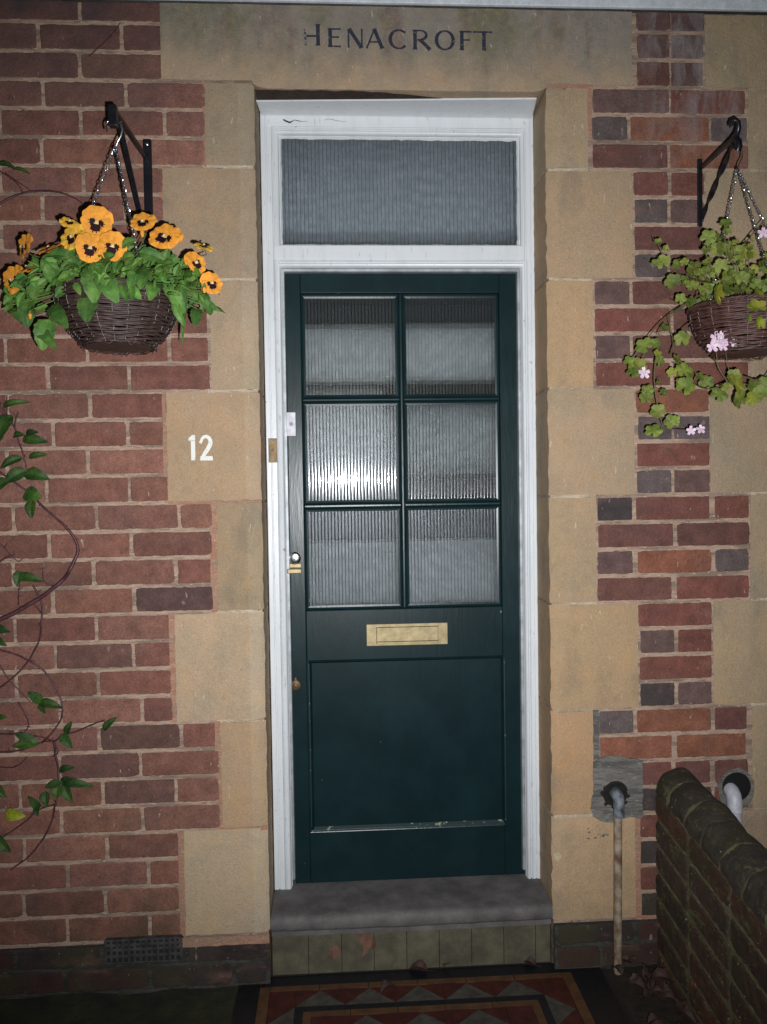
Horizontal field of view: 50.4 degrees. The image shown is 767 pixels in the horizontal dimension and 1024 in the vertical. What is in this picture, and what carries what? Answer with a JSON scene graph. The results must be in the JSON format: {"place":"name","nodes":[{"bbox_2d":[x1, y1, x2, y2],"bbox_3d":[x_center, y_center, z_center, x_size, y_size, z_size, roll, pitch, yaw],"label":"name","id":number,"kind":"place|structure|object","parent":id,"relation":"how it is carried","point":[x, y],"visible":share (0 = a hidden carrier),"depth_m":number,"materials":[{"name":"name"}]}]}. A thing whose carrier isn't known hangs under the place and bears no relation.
{"place":"outdoors","nodes":[
{"label":"outdoors","id":0,"kind":"place"},
{"bbox_2d":[0,985,238,1023],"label":"flagstones","id":1,"kind":"object","parent":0,"point":[193,1006],"visible":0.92,"depth_m":2.20,"materials":[{"name":"grey stone"}]},
{"bbox_2d":[231,963,635,1023],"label":"tiled path","id":2,"kind":"structure","parent":0,"point":[547,993],"depth_m":2.21,"materials":[{"name":"multicoloured tile"}]},
{"bbox_2d":[375,980,397,993],"bbox_3d":[0.007,1.310,2.242,0.066,0.029,0.034,-1,2,-3],"label":"dead leaf","id":3,"kind":"object","parent":2,"relation":"on","point":[385,984],"visible":1,"depth_m":2.25,"materials":[{"name":"brown plant"}]},
{"bbox_2d":[408,959,434,971],"bbox_3d":[0.109,1.304,2.329,0.078,0.033,0.037,-1,2,-3],"label":"dead leaf","id":4,"kind":"object","parent":2,"relation":"on","point":[420,965],"visible":1,"depth_m":2.34,"materials":[{"name":"brown plant"}]},
{"bbox_2d":[523,955,541,966],"bbox_3d":[0.423,1.301,2.353,0.064,0.027,0.028,0,2,26],"label":"dead leaf","id":5,"kind":"object","parent":2,"relation":"on","point":[530,960],"visible":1,"depth_m":2.36,"materials":[{"name":"brown plant"}]},
{"label":"ground","id":6,"kind":"structure","parent":0,"visible":0},
{"bbox_2d":[0,0,766,998],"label":"house","id":7,"kind":"structure","parent":6,"relation":"on","point":[406,604],"depth_m":2.32,"materials":[{"name":"brick"}]},
{"bbox_2d":[0,23,119,870],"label":"climbing plant","id":8,"kind":"object","parent":7,"relation":"attached to","point":[32,495],"visible":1,"depth_m":2.21,"materials":[{"name":"green plant"}]},
{"bbox_2d":[108,104,153,247],"bbox_3d":[-0.638,-0.846,2.070,0.024,0.325,0.301,-1,2,-1],"label":"wall bracket","id":9,"kind":"object","parent":7,"relation":"attached to","point":[114,116],"depth_m":2.12,"materials":[{"name":"black metal"}]},
{"bbox_2d":[51,120,176,356],"bbox_3d":[-0.642,-0.660,1.958,0.301,0.545,0.300,-1,2,-3],"label":"hanging basket","id":10,"kind":"object","parent":9,"relation":"hanging from","point":[137,335],"visible":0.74,"depth_m":1.88,"materials":[{"name":"wicker"}]},
{"bbox_2d":[0,205,224,349],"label":"pansy","id":11,"kind":"object","parent":10,"relation":"in","point":[95,242],"visible":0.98,"depth_m":1.85,"materials":[{"name":"green plant"}]},
{"bbox_2d":[285,273,524,883],"bbox_3d":[0.072,0.204,2.484,0.724,1.846,0.062,-1,2,-3],"label":"door","id":12,"kind":"structure","parent":7,"relation":"in","point":[403,571],"depth_m":2.49,"materials":[{"name":"green paint"}]},
{"bbox_2d":[600,781,629,974],"bbox_3d":[0.670,1.056,2.349,0.070,0.568,0.075,0,2,37],"label":"waste pipe","id":13,"kind":"object","parent":7,"relation":"attached to","point":[614,794],"visible":0.99,"depth_m":2.31,"materials":[{"name":"grey"}]},
{"bbox_2d":[697,117,742,226],"bbox_3d":[0.904,-0.912,2.198,0.037,0.213,0.219,-1,2,-3],"label":"wall bracket","id":14,"kind":"object","parent":7,"relation":"attached to","point":[734,140],"depth_m":2.21,"materials":[{"name":"black metal"}]},
{"bbox_2d":[686,150,766,361],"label":"hanging basket","id":15,"kind":"object","parent":14,"relation":"hanging from","point":[712,317],"visible":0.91,"depth_m":2.05,"materials":[{"name":"brown wicker"}]},
{"bbox_2d":[623,218,766,436],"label":"trailing geranium","id":16,"kind":"object","parent":15,"relation":"in","point":[742,277],"visible":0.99,"depth_m":2.09,"materials":[{"name":"green plant"}]},
{"bbox_2d":[722,772,750,823],"bbox_3d":[1.011,1.045,2.364,0.082,0.580,0.088,1,2,40],"label":"waste pipe","id":17,"kind":"object","parent":7,"relation":"attached to","point":[736,787],"visible":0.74,"depth_m":2.35,"materials":[{"name":"white plastic"}]},
{"bbox_2d":[606,964,694,1023],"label":"soil","id":18,"kind":"structure","parent":6,"relation":"on","point":[639,1007],"depth_m":2.19,"materials":[{"name":"brown soil"}]},
{"bbox_2d":[612,964,625,977],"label":"dead leaf","id":19,"kind":"object","parent":18,"relation":"on","point":[619,968],"visible":1,"depth_m":2.26,"materials":[{"name":"brown plant"}]},
{"bbox_2d":[622,954,637,962],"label":"dead leaf","id":20,"kind":"object","parent":18,"relation":"on","point":[625,958],"visible":0.77,"depth_m":2.34,"materials":[{"name":"brown plant"}]},
{"bbox_2d":[623,973,645,985],"bbox_3d":[0.698,1.294,2.242,0.077,0.032,0.033,-1,2,-13],"label":"dead leaf","id":21,"kind":"object","parent":18,"relation":"on","point":[634,975],"visible":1,"depth_m":2.25,"materials":[{"name":"brown plant"}]},
{"bbox_2d":[626,977,644,989],"bbox_3d":[0.695,1.293,2.224,0.032,0.029,0.070,-2,2,-43],"label":"dead leaf","id":22,"kind":"object","parent":18,"relation":"on","point":[638,982],"visible":0.91,"depth_m":2.23,"materials":[{"name":"brown plant"}]},
{"bbox_2d":[642,963,654,976],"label":"dead leaf","id":23,"kind":"object","parent":18,"relation":"on","point":[644,965],"visible":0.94,"depth_m":2.30,"materials":[{"name":"brown plant"}]},
{"bbox_2d":[645,967,652,979],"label":"dead leaf","id":24,"kind":"object","parent":18,"relation":"on","point":[648,972],"visible":0.75,"depth_m":2.28,"materials":[{"name":"brown plant"}]},
{"bbox_2d":[644,975,655,990],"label":"dead leaf","id":25,"kind":"object","parent":18,"relation":"on","point":[652,982],"visible":0.98,"depth_m":2.22,"materials":[{"name":"brown plant"}]},
{"bbox_2d":[651,1019,663,1023],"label":"dead leaf","id":26,"kind":"object","parent":18,"relation":"on","point":[657,1022],"visible":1,"depth_m":2.03,"materials":[{"name":"brown plant"}]},
{"bbox_2d":[643,967,674,982],"bbox_3d":[0.755,1.272,2.227,0.084,0.036,0.036,-1,2,4],"label":"dead leaf","id":27,"kind":"object","parent":18,"relation":"on","point":[658,974],"visible":1,"depth_m":2.23,"materials":[{"name":"brown plant"}]},
{"bbox_2d":[653,977,665,985],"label":"dead leaf","id":28,"kind":"object","parent":18,"relation":"on","point":[658,982],"visible":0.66,"depth_m":2.22,"materials":[{"name":"brown plant"}]},
{"bbox_2d":[655,986,667,1004],"bbox_3d":[0.739,1.288,2.180,0.034,0.030,0.074,-1,2,-3],"label":"dead leaf","id":29,"kind":"object","parent":18,"relation":"on","point":[659,995],"visible":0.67,"depth_m":2.17,"materials":[{"name":"brown plant"}]},
{"bbox_2d":[647,985,664,993],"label":"dead leaf","id":30,"kind":"object","parent":29,"relation":"on","point":[656,989],"visible":1,"depth_m":2.17,"materials":[{"name":"brown plant"}]},
{"bbox_2d":[658,982,672,992],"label":"dead leaf","id":31,"kind":"object","parent":18,"relation":"on","point":[666,986],"visible":0.41,"depth_m":2.20,"materials":[{"name":"brown plant"}]},
{"bbox_2d":[659,991,674,1000],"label":"dead leaf","id":32,"kind":"object","parent":18,"relation":"on","point":[669,994],"visible":1,"depth_m":2.15,"materials":[{"name":"brown plant"}]},
{"bbox_2d":[674,997,687,1011],"bbox_3d":[0.778,1.286,2.125,0.036,0.028,0.063,-1,2,-3],"label":"dead leaf","id":33,"kind":"object","parent":18,"relation":"on","point":[679,1003],"visible":1,"depth_m":2.12,"materials":[{"name":"brown plant"}]},
{"bbox_2d":[671,1004,696,1023],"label":"dead leaf","id":34,"kind":"object","parent":18,"relation":"on","point":[687,1013],"visible":1,"depth_m":2.10,"materials":[{"name":"brown plant"}]},
{"bbox_2d":[655,767,766,1023],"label":"boundary wall","id":35,"kind":"structure","parent":6,"relation":"on","point":[711,883],"depth_m":2.04,"materials":[{"name":"brick"}]},
{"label":"dead leaf","id":36,"kind":"object","parent":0,"visible":0},
{"bbox_2d":[642,1012,662,1022],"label":"dead leaf","id":37,"kind":"object","parent":36,"relation":"on","point":[652,1017],"visible":0.94,"depth_m":2.05,"materials":[{"name":"brown plant"}]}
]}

